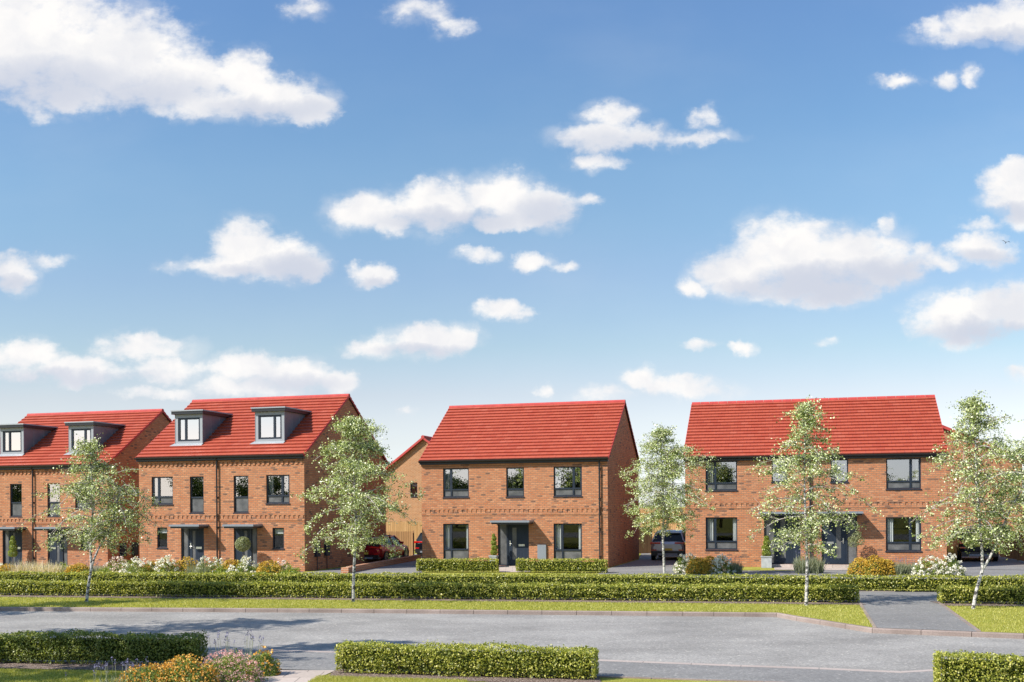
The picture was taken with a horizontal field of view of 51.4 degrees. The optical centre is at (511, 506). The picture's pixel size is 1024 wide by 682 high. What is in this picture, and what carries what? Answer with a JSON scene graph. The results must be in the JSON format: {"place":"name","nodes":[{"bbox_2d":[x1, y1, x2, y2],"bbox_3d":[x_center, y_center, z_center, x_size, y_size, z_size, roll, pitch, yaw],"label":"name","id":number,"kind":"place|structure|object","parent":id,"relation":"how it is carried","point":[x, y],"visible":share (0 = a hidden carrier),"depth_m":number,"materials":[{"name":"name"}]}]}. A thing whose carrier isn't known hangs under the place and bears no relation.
{"place":"outdoors","nodes":[
{"label":"outdoors","id":0,"kind":"place"},
{"bbox_2d":[31,560,69,574],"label":"feather grass","id":1,"kind":"object","parent":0,"point":[43,568],"depth_m":42.35,"materials":[{"name":"beige plant"}]},
{"bbox_2d":[0,667,468,681],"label":"lawn","id":2,"kind":"structure","parent":0,"point":[71,672],"depth_m":18.82,"materials":[{"name":"green plant"}]},
{"bbox_2d":[0,662,203,670],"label":"mulch bed","id":3,"kind":"object","parent":2,"relation":"on","point":[41,665],"visible":0.5,"depth_m":19.45,"materials":[{"name":"brown soil"}]},
{"bbox_2d":[0,628,207,664],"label":"hedge","id":4,"kind":"object","parent":3,"relation":"on","point":[18,646],"visible":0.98,"depth_m":19.66,"materials":[{"name":"green plant"}]},
{"bbox_2d":[138,671,266,681],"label":"planting bed","id":5,"kind":"object","parent":2,"relation":"on","point":[230,679],"depth_m":18.08,"materials":[{"name":"brown soil"}]},
{"bbox_2d":[98,656,146,681],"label":"lavender","id":6,"kind":"object","parent":5,"relation":"on","point":[112,679],"visible":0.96,"depth_m":16.82,"materials":[{"name":"purple plant"}]},
{"bbox_2d":[115,663,180,681],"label":"orange flower shrub","id":7,"kind":"object","parent":5,"relation":"on","point":[149,673],"visible":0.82,"depth_m":16.89,"materials":[{"name":"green plant"}]},
{"bbox_2d":[153,653,221,681],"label":"orange flower shrub","id":8,"kind":"object","parent":5,"relation":"on","point":[193,673],"visible":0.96,"depth_m":16.96,"materials":[{"name":"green plant"}]},
{"bbox_2d":[197,648,267,681],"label":"pink flower shrub","id":9,"kind":"object","parent":5,"relation":"on","point":[226,661],"visible":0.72,"depth_m":17.38,"materials":[{"name":"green plant"}]},
{"bbox_2d":[246,645,281,675],"bbox_3d":[-4.274,2.649,18.287,0.644,0.538,0.543,0,0,0],"label":"yellow flower shrub","id":10,"kind":"object","parent":5,"relation":"on","point":[272,664],"visible":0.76,"depth_m":18.19,"materials":[{"name":"green plant"}]},
{"bbox_2d":[206,630,263,669],"bbox_3d":[-4.902,2.545,19.019,1.148,0.707,0.478,0,0,-7],"label":"lavender","id":11,"kind":"object","parent":2,"relation":"on","point":[226,643],"visible":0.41,"depth_m":18.98,"materials":[{"name":"purple plant"}]},
{"bbox_2d":[238,670,333,681],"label":"slab path","id":12,"kind":"structure","parent":0,"point":[295,675],"depth_m":18.10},
{"bbox_2d":[303,554,421,574],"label":"driveway","id":13,"kind":"structure","parent":0,"point":[408,567],"depth_m":49.01,"materials":[{"name":"grey asphalt"}]},
{"bbox_2d":[364,535,408,559],"bbox_3d":[-6.977,2.216,56.614,2.093,1.476,4.518,0,0,16],"label":"parked car","id":14,"kind":"object","parent":13,"relation":"on","point":[382,553],"visible":0.56,"depth_m":54.91,"materials":[{"name":"red paint"}]},
{"bbox_2d":[386,530,413,555],"bbox_3d":[-6.913,2.152,61.868,2.461,1.520,0.184,0,0,5],"label":"timber fence","id":15,"kind":"object","parent":13,"relation":"on","point":[406,537],"visible":0.34,"depth_m":61.72,"materials":[{"name":"brown wood"}]},
{"bbox_2d":[414,533,421,555],"bbox_3d":[-4.175,2.159,63.106,2.093,1.558,4.518,0,0,16],"label":"parked car","id":16,"kind":"object","parent":13,"relation":"on","point":[418,546],"visible":0.2,"depth_m":61.19,"materials":[{"name":"blue paint"}]},
{"bbox_2d":[386,435,431,521],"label":"house","id":17,"kind":"structure","parent":0,"point":[407,460],"depth_m":75.33,"materials":[{"name":"brick"}]},
{"bbox_2d":[2,649,941,681],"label":"footpath","id":18,"kind":"structure","parent":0,"point":[294,660],"depth_m":18.34,"materials":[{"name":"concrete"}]},
{"bbox_2d":[598,676,763,681],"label":"path edging","id":19,"kind":"object","parent":18,"relation":"on","point":[679,679],"visible":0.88,"depth_m":17.52,"materials":[{"name":"grey concrete"}]},
{"bbox_2d":[8,592,958,601],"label":"footpath","id":20,"kind":"structure","parent":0,"point":[930,596],"depth_m":33.45,"materials":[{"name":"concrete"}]},
{"bbox_2d":[0,596,1023,632],"bbox_3d":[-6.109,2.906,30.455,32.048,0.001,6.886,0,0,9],"label":"grass verge","id":21,"kind":"object","parent":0,"point":[847,614],"depth_m":30.21,"materials":[{"name":"green plant"}]},
{"bbox_2d":[17,432,164,601],"bbox_3d":[-12.972,0.350,33.298,4.328,5.317,4.330,0,0,24],"label":"birch tree","id":22,"kind":"object","parent":21,"relation":"on","point":[91,534],"visible":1,"depth_m":32.83,"materials":[{"name":"green plant"}]},
{"bbox_2d":[289,411,424,601],"bbox_3d":[-4.426,0.012,32.481,3.903,5.870,3.977,0,0,36],"label":"birch tree","id":23,"kind":"object","parent":21,"relation":"on","point":[352,426],"visible":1,"depth_m":32.28,"materials":[{"name":"green plant"}]},
{"bbox_2d":[0,593,865,604],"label":"mulch bed","id":24,"kind":"object","parent":21,"relation":"on","point":[458,599],"visible":0.61,"depth_m":32.95,"materials":[{"name":"brown soil"}]},
{"bbox_2d":[0,578,859,602],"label":"hedge","id":25,"kind":"object","parent":24,"relation":"on","point":[617,591],"visible":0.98,"depth_m":33.04,"materials":[{"name":"green plant"}]},
{"bbox_2d":[744,395,883,605],"bbox_3d":[8.419,-0.182,30.203,3.620,6.082,3.740,0,0,0],"label":"birch tree","id":26,"kind":"object","parent":21,"relation":"on","point":[804,414],"visible":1,"depth_m":30.16,"materials":[{"name":"green plant"}]},
{"bbox_2d":[0,611,1023,671],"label":"road","id":27,"kind":"structure","parent":0,"point":[769,641],"depth_m":24.77,"materials":[{"name":"grey asphalt"}]},
{"bbox_2d":[0,607,1023,638],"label":"kerb","id":28,"kind":"structure","parent":27,"relation":"on","point":[717,614],"depth_m":29.20,"materials":[{"name":"grey concrete"}]},
{"bbox_2d":[205,647,933,672],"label":"kerb","id":29,"kind":"structure","parent":27,"relation":"on","point":[651,662],"depth_m":19.11,"materials":[{"name":"grey concrete"}]},
{"bbox_2d":[0,0,1023,506],"label":"sky","id":30,"kind":"structure","parent":0,"point":[412,210],"materials":[{"name":"blue"}]},
{"bbox_2d":[319,672,725,681],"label":"lawn","id":31,"kind":"structure","parent":0,"point":[602,679],"depth_m":17.49,"materials":[{"name":"green plant"}]},
{"bbox_2d":[330,670,600,681],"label":"mulch bed","id":32,"kind":"object","parent":31,"relation":"on","point":[489,678],"visible":0.7,"depth_m":17.85,"materials":[{"name":"brown soil"}]},
{"bbox_2d":[334,639,598,678],"bbox_3d":[-0.802,2.588,18.119,4.568,0.612,0.640,0,0,12],"label":"hedge","id":33,"kind":"object","parent":32,"relation":"on","point":[486,660],"visible":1,"depth_m":17.94,"materials":[{"name":"green plant"}]},
{"bbox_2d":[301,550,935,590],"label":"front garden","id":34,"kind":"object","parent":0,"point":[531,572],"depth_m":46.36,"materials":[{"name":"green plant"}]},
{"bbox_2d":[1,558,39,574],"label":"feather grass","id":35,"kind":"object","parent":34,"relation":"on","point":[23,566],"depth_m":42.57,"materials":[{"name":"beige plant"}]},
{"bbox_2d":[64,562,93,574],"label":"yellow shrub","id":36,"kind":"object","parent":34,"relation":"on","point":[78,567],"visible":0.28,"depth_m":42.12,"materials":[{"name":"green plant"}]},
{"bbox_2d":[0,409,171,565],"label":"semi detached houses","id":37,"kind":"structure","parent":34,"relation":"on","point":[34,447],"depth_m":55.37,"materials":[{"name":"orange brick"}]},
{"bbox_2d":[9,484,21,517],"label":"window","id":38,"kind":"structure","parent":37,"relation":"in","point":[16,507],"depth_m":55.42,"materials":[{"name":"grey glass"}]},
{"bbox_2d":[10,530,21,564],"bbox_3d":[-25.824,2.140,55.428,0.746,1.871,0.086,0,0,15],"label":"door","id":39,"kind":"structure","parent":37,"relation":"in","point":[17,533],"depth_m":55.39,"materials":[{"name":"grey paint"}]},
{"bbox_2d":[47,483,60,516],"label":"window","id":40,"kind":"structure","parent":37,"relation":"in","point":[55,504],"depth_m":54.80,"materials":[{"name":"grey glass"}]},
{"bbox_2d":[49,530,61,565],"bbox_3d":[-23.487,2.124,54.724,0.739,1.871,0.127,0,0,16],"label":"door","id":41,"kind":"structure","parent":37,"relation":"in","point":[56,554],"depth_m":54.73,"materials":[{"name":"blue paint"}]},
{"bbox_2d":[103,556,136,571],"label":"hydrangea","id":42,"kind":"object","parent":34,"relation":"on","point":[114,565],"visible":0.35,"depth_m":42.21,"materials":[{"name":"white plant"}]},
{"bbox_2d":[119,556,154,574],"bbox_3d":[-14.638,2.462,41.836,1.840,1.057,1.474,0,0,0],"label":"hydrangea","id":43,"kind":"object","parent":34,"relation":"on","point":[138,563],"visible":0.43,"depth_m":41.64,"materials":[{"name":"white plant"}]},
{"bbox_2d":[0,564,303,572],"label":"planting bed","id":44,"kind":"object","parent":34,"relation":"on","point":[95,567],"depth_m":53.27,"materials":[{"name":"brown soil"}]},
{"bbox_2d":[7,536,17,556],"bbox_3d":[-25.650,2.309,54.657,0.516,1.662,0.518,0,0,16],"label":"topiary tree","id":45,"kind":"object","parent":44,"relation":"on","point":[13,544],"visible":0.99,"depth_m":54.57,"materials":[{"name":"green plant"}]},
{"bbox_2d":[235,536,250,551],"bbox_3d":[-12.184,2.193,48.179,0.741,1.710,0.738,0,0,16],"label":"topiary tree","id":46,"kind":"object","parent":44,"relation":"on","point":[245,547],"visible":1,"depth_m":48.01,"materials":[{"name":"green plant"}]},
{"bbox_2d":[152,555,181,574],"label":"hydrangea","id":47,"kind":"object","parent":34,"relation":"on","point":[168,563],"visible":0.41,"depth_m":41.42,"materials":[{"name":"white plant"}]},
{"bbox_2d":[171,556,199,574],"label":"yellow shrub","id":48,"kind":"object","parent":34,"relation":"on","point":[188,559],"visible":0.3,"depth_m":41.76,"materials":[{"name":"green plant"}]},
{"bbox_2d":[184,556,213,574],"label":"lavender","id":49,"kind":"object","parent":34,"relation":"on","point":[207,569],"visible":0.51,"depth_m":41.28,"materials":[{"name":"green plant"}]},
{"bbox_2d":[194,556,224,572],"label":"hydrangea","id":50,"kind":"object","parent":34,"relation":"on","point":[212,564],"visible":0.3,"depth_m":41.58,"materials":[{"name":"white plant"}]},
{"bbox_2d":[226,556,259,575],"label":"hydrangea","id":51,"kind":"object","parent":34,"relation":"on","point":[249,568],"visible":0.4,"depth_m":40.78,"materials":[{"name":"white plant"}]},
{"bbox_2d":[134,394,387,570],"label":"semi detached houses","id":52,"kind":"structure","parent":34,"relation":"on","point":[218,478],"depth_m":49.82,"materials":[{"name":"orange brick"}]},
{"bbox_2d":[152,477,173,505],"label":"window","id":53,"kind":"structure","parent":52,"relation":"in","point":[156,481],"depth_m":50.32,"materials":[{"name":"grey glass"}]},
{"bbox_2d":[189,528,202,566],"bbox_3d":[-14.766,1.914,49.760,0.746,1.871,0.127,0,0,16],"label":"door","id":54,"kind":"structure","parent":52,"relation":"in","point":[196,534],"depth_m":49.77,"materials":[{"name":"blue paint"}]},
{"bbox_2d":[189,476,203,513],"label":"window","id":55,"kind":"structure","parent":52,"relation":"in","point":[197,503],"depth_m":49.77,"materials":[{"name":"grey glass"}]},
{"bbox_2d":[233,476,248,513],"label":"window","id":56,"kind":"structure","parent":52,"relation":"in","point":[240,502],"depth_m":49.14,"materials":[{"name":"grey glass"}]},
{"bbox_2d":[236,528,249,566],"bbox_3d":[-12.409,1.898,49.110,0.740,1.871,0.084,0,0,14],"label":"door","id":57,"kind":"structure","parent":52,"relation":"in","point":[245,532],"depth_m":49.11,"materials":[{"name":"blue paint"}]},
{"bbox_2d":[265,475,289,504],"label":"window","id":58,"kind":"structure","parent":52,"relation":"in","point":[272,499],"depth_m":48.61,"materials":[{"name":"grey glass"}]},
{"bbox_2d":[272,528,284,549],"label":"window","id":59,"kind":"structure","parent":52,"relation":"in","point":[275,530],"depth_m":48.64,"materials":[{"name":"grey glass"}]},
{"bbox_2d":[256,560,283,575],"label":"yellow shrub","id":60,"kind":"object","parent":34,"relation":"on","point":[271,567],"visible":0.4,"depth_m":40.60,"materials":[{"name":"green plant"}]},
{"bbox_2d":[341,555,420,572],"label":"garden wall","id":61,"kind":"structure","parent":34,"relation":"on","point":[365,566],"depth_m":51.20,"materials":[{"name":"orange brick"}]},
{"bbox_2d":[386,521,421,549],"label":"timber fence","id":62,"kind":"object","parent":34,"relation":"on","point":[393,526],"visible":0.24,"depth_m":70.37,"materials":[{"name":"brown wood"}]},
{"bbox_2d":[416,557,498,571],"bbox_3d":[-2.403,2.560,46.731,3.659,0.690,0.665,0,0,6],"label":"hedge","id":63,"kind":"object","parent":34,"relation":"on","point":[444,565],"visible":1,"depth_m":46.59,"materials":[{"name":"green plant"}]},
{"bbox_2d":[0,570,1023,591],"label":"hedge","id":64,"kind":"object","parent":34,"relation":"on","point":[864,582],"visible":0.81,"depth_m":36.89,"materials":[{"name":"green plant"}]},
{"bbox_2d":[418,400,639,567],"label":"detached house","id":65,"kind":"structure","parent":34,"relation":"on","point":[544,480],"depth_m":51.28,"materials":[{"name":"orange brick"}]},
{"bbox_2d":[442,468,469,497],"bbox_3d":[-2.689,-1.130,51.561,1.380,1.455,0.271,0,0,16],"label":"window","id":66,"kind":"structure","parent":65,"relation":"in","point":[448,491],"depth_m":51.60,"materials":[{"name":"grey glass"}]},
{"bbox_2d":[443,524,468,560],"bbox_3d":[-2.679,1.740,51.562,1.370,1.835,0.271,0,0,16],"label":"window","id":67,"kind":"structure","parent":65,"relation":"in","point":[449,552],"depth_m":51.60,"materials":[{"name":"grey glass"}]},
{"bbox_2d":[506,467,524,497],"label":"window","id":68,"kind":"structure","parent":65,"relation":"in","point":[511,492],"depth_m":50.69,"materials":[{"name":"grey glass"}]},
{"bbox_2d":[508,524,527,564],"bbox_3d":[0.286,1.802,50.652,0.970,1.911,0.127,0,0,16],"label":"door","id":69,"kind":"structure","parent":65,"relation":"in","point":[517,533],"depth_m":50.68,"materials":[{"name":"blue paint"}]},
{"bbox_2d":[553,466,582,496],"bbox_3d":[2.647,-1.161,50.010,1.420,1.445,0.271,0,0,16],"label":"window","id":70,"kind":"structure","parent":65,"relation":"in","point":[558,491],"depth_m":50.00,"materials":[{"name":"grey glass"}]},
{"bbox_2d":[554,523,581,560],"bbox_3d":[2.639,1.704,50.020,1.420,1.835,0.271,0,0,16],"label":"window","id":71,"kind":"structure","parent":65,"relation":"in","point":[559,551],"depth_m":50.04,"materials":[{"name":"grey glass"}]},
{"bbox_2d":[515,557,607,572],"bbox_3d":[2.134,2.521,45.933,4.034,0.706,0.659,0,0,15],"label":"hedge","id":72,"kind":"object","parent":34,"relation":"on","point":[578,564],"visible":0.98,"depth_m":45.77,"materials":[{"name":"green plant"}]},
{"bbox_2d":[639,526,651,553],"bbox_3d":[5.048,1.995,61.159,7.575,1.670,0.184,0,0,-31],"label":"timber fence","id":73,"kind":"object","parent":34,"relation":"on","point":[646,546],"visible":0.07,"depth_m":62.72,"materials":[{"name":"brown wood"}]},
{"bbox_2d":[618,422,720,573],"bbox_3d":[6.227,-0.302,43.259,4.308,6.351,5.144,0,0,0],"label":"birch tree","id":74,"kind":"object","parent":34,"relation":"on","point":[668,457],"visible":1,"depth_m":42.72,"materials":[{"name":"green plant"}]},
{"bbox_2d":[761,556,772,567],"bbox_3d":[11.648,2.520,48.659,0.510,0.530,0.510,0,0,16],"label":"planter","id":75,"kind":"object","parent":34,"relation":"on","point":[766,561],"visible":1,"depth_m":48.44,"materials":[{"name":"metal"}]},
{"bbox_2d":[761,536,771,555],"bbox_3d":[11.634,1.850,48.665,0.485,1.074,0.458,0,0,16],"label":"topiary tree","id":76,"kind":"object","parent":75,"relation":"in","point":[766,543],"visible":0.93,"depth_m":48.58,"materials":[{"name":"green plant"}]},
{"bbox_2d":[683,395,948,567],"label":"semi detached houses","id":77,"kind":"structure","parent":34,"relation":"on","point":[886,445],"depth_m":49.28,"materials":[{"name":"orange brick"}]},
{"bbox_2d":[705,461,737,491],"bbox_3d":[9.784,-1.420,49.719,1.510,1.425,0.271,0,0,15],"label":"window","id":78,"kind":"structure","parent":77,"relation":"in","point":[716,486],"depth_m":49.73,"materials":[{"name":"grey glass"}]},
{"bbox_2d":[705,517,737,550],"bbox_3d":[9.794,1.275,49.721,1.510,1.555,0.271,0,0,15],"label":"window","id":79,"kind":"structure","parent":77,"relation":"in","point":[710,544],"depth_m":49.75,"materials":[{"name":"grey glass"}]},
{"bbox_2d":[776,516,798,562],"bbox_3d":[12.656,1.483,48.908,1.026,2.201,0.127,0,0,15],"label":"door","id":80,"kind":"structure","parent":77,"relation":"in","point":[788,557],"depth_m":48.94,"materials":[{"name":"grey paint"}]},
{"bbox_2d":[823,516,845,562],"bbox_3d":[14.655,1.469,48.375,0.977,2.201,0.127,0,0,15],"label":"door","id":81,"kind":"structure","parent":77,"relation":"in","point":[837,535],"depth_m":48.38,"materials":[{"name":"grey paint"}]},
{"bbox_2d":[885,517,921,551],"bbox_3d":[17.529,1.253,47.660,1.560,1.575,0.271,0,0,15],"label":"window","id":82,"kind":"structure","parent":77,"relation":"in","point":[891,546],"depth_m":47.63,"materials":[{"name":"grey glass"}]},
{"bbox_2d":[886,458,921,489],"bbox_3d":[17.533,-1.452,47.655,1.530,1.425,0.271,0,0,15],"label":"window","id":83,"kind":"structure","parent":77,"relation":"in","point":[910,484],"depth_m":47.60,"materials":[{"name":"grey glass"}]},
{"bbox_2d":[979,434,1023,551],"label":"birch tree","id":84,"kind":"object","parent":34,"relation":"on","point":[1020,450],"visible":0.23,"depth_m":35.59,"materials":[{"name":"green plant"}]},
{"label":"planting bed","id":85,"kind":"structure","parent":34,"relation":"on","visible":0},
{"bbox_2d":[848,532,864,564],"bbox_3d":[15.380,1.964,47.509,0.757,1.792,0.526,0,0,16],"label":"olive tree","id":86,"kind":"object","parent":85,"relation":"on","point":[857,540],"visible":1,"depth_m":47.46,"materials":[{"name":"green plant"}]},
{"bbox_2d":[598,553,683,573],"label":"driveway","id":87,"kind":"structure","parent":0,"point":[645,563],"depth_m":50.14,"materials":[{"name":"grey asphalt"}]},
{"bbox_2d":[650,530,685,558],"bbox_3d":[8.713,2.042,57.712,2.139,1.620,4.518,0,0,15],"label":"parked car","id":88,"kind":"object","parent":87,"relation":"on","point":[674,542],"visible":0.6,"depth_m":55.71,"materials":[{"name":"grey paint"}]},
{"bbox_2d":[672,552,700,573],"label":"hydrangea","id":89,"kind":"object","parent":87,"relation":"on","point":[679,569],"visible":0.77,"depth_m":44.85,"materials":[{"name":"white plant"}]},
{"bbox_2d":[614,569,1023,578],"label":"private drive","id":90,"kind":"structure","parent":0,"point":[976,572],"depth_m":44.18,"materials":[{"name":"asphalt"}]},
{"bbox_2d":[686,557,709,573],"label":"yellow shrub","id":91,"kind":"object","parent":90,"relation":"on","point":[689,568],"visible":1,"depth_m":44.37,"materials":[{"name":"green plant"}]},
{"bbox_2d":[708,553,736,573],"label":"hydrangea","id":92,"kind":"object","parent":90,"relation":"on","point":[722,564],"visible":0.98,"depth_m":44.39,"materials":[{"name":"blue plant"}]},
{"bbox_2d":[792,550,814,573],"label":"lavender","id":93,"kind":"object","parent":90,"relation":"on","point":[799,566],"visible":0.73,"depth_m":44.25,"materials":[{"name":"green plant"}]},
{"bbox_2d":[804,551,828,573],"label":"lavender","id":94,"kind":"object","parent":90,"relation":"on","point":[817,567],"visible":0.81,"depth_m":44.25,"materials":[{"name":"green plant"}]},
{"bbox_2d":[846,557,874,574],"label":"yellow shrub","id":95,"kind":"object","parent":90,"relation":"on","point":[855,569],"visible":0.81,"depth_m":43.10,"materials":[{"name":"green plant"}]},
{"bbox_2d":[861,555,888,575],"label":"yellow shrub","id":96,"kind":"object","parent":90,"relation":"on","point":[872,560],"visible":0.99,"depth_m":42.75,"materials":[{"name":"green plant"}]},
{"bbox_2d":[876,559,895,574],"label":"yellow shrub","id":97,"kind":"object","parent":90,"relation":"on","point":[888,563],"visible":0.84,"depth_m":42.85,"materials":[{"name":"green plant"}]},
{"bbox_2d":[889,556,910,574],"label":"lavender","id":98,"kind":"object","parent":90,"relation":"on","point":[900,569],"visible":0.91,"depth_m":42.82,"materials":[{"name":"green plant"}]},
{"bbox_2d":[911,555,946,576],"bbox_3d":[16.565,2.340,42.158,1.419,0.875,1.062,0,0,0],"label":"hydrangea","id":99,"kind":"object","parent":90,"relation":"on","point":[922,567],"visible":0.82,"depth_m":41.98,"materials":[{"name":"white plant"}]},
{"bbox_2d":[930,553,966,576],"bbox_3d":[17.206,2.298,42.025,1.455,0.951,1.178,0,0,0],"label":"hydrangea","id":100,"kind":"object","parent":90,"relation":"on","point":[958,569],"visible":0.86,"depth_m":41.77,"materials":[{"name":"white plant"}]},
{"bbox_2d":[855,591,975,630],"bbox_3d":[10.678,2.788,29.439,2.779,0.001,11.189,0,0,10],"label":"drive crossing","id":101,"kind":"object","parent":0,"point":[884,609],"visible":0.86,"depth_m":27.81,"materials":[{"name":"grey asphalt"}]},
{"bbox_2d":[930,601,1023,605],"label":"mulch bed","id":102,"kind":"object","parent":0,"point":[979,604],"visible":0.61,"depth_m":30.09,"materials":[{"name":"brown soil"}]},
{"bbox_2d":[936,583,1023,603],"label":"hedge","id":103,"kind":"object","parent":102,"relation":"on","point":[1002,594],"visible":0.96,"depth_m":30.27,"materials":[{"name":"green plant"}]},
{"bbox_2d":[942,425,1022,531],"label":"house","id":104,"kind":"structure","parent":0,"point":[946,433],"depth_m":61.39,"materials":[{"name":"orange brick"}]},
{"bbox_2d":[945,605,1023,632],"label":"grass verge","id":105,"kind":"object","parent":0,"point":[991,619],"depth_m":26.72,"materials":[{"name":"green plant"}]},
{"bbox_2d":[902,390,1023,608],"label":"birch tree","id":106,"kind":"object","parent":105,"relation":"on","point":[987,534],"visible":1,"depth_m":28.88,"materials":[{"name":"green plant"}]},
{"bbox_2d":[947,554,1023,569],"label":"driveway","id":107,"kind":"structure","parent":0,"point":[1002,563],"depth_m":50.52,"materials":[{"name":"grey asphalt"}]},
{"bbox_2d":[947,528,998,560],"bbox_3d":[23.393,1.913,54.350,2.185,1.681,4.512,0,0,11],"label":"parked car","id":108,"kind":"object","parent":107,"relation":"on","point":[958,550],"visible":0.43,"depth_m":52.38,"materials":[{"name":"black paint"}]},
{"bbox_2d":[999,531,1023,560],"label":"timber fence","id":109,"kind":"object","parent":107,"relation":"on","point":[1014,554],"visible":0.62,"depth_m":53.20,"materials":[{"name":"brown wood"}]},
{"label":"mulch bed","id":110,"kind":"structure","parent":0,"visible":0},
{"bbox_2d":[932,649,1023,681],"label":"hedge","id":111,"kind":"object","parent":110,"relation":"on","point":[958,667],"visible":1,"depth_m":16.13,"materials":[{"name":"green plant"}]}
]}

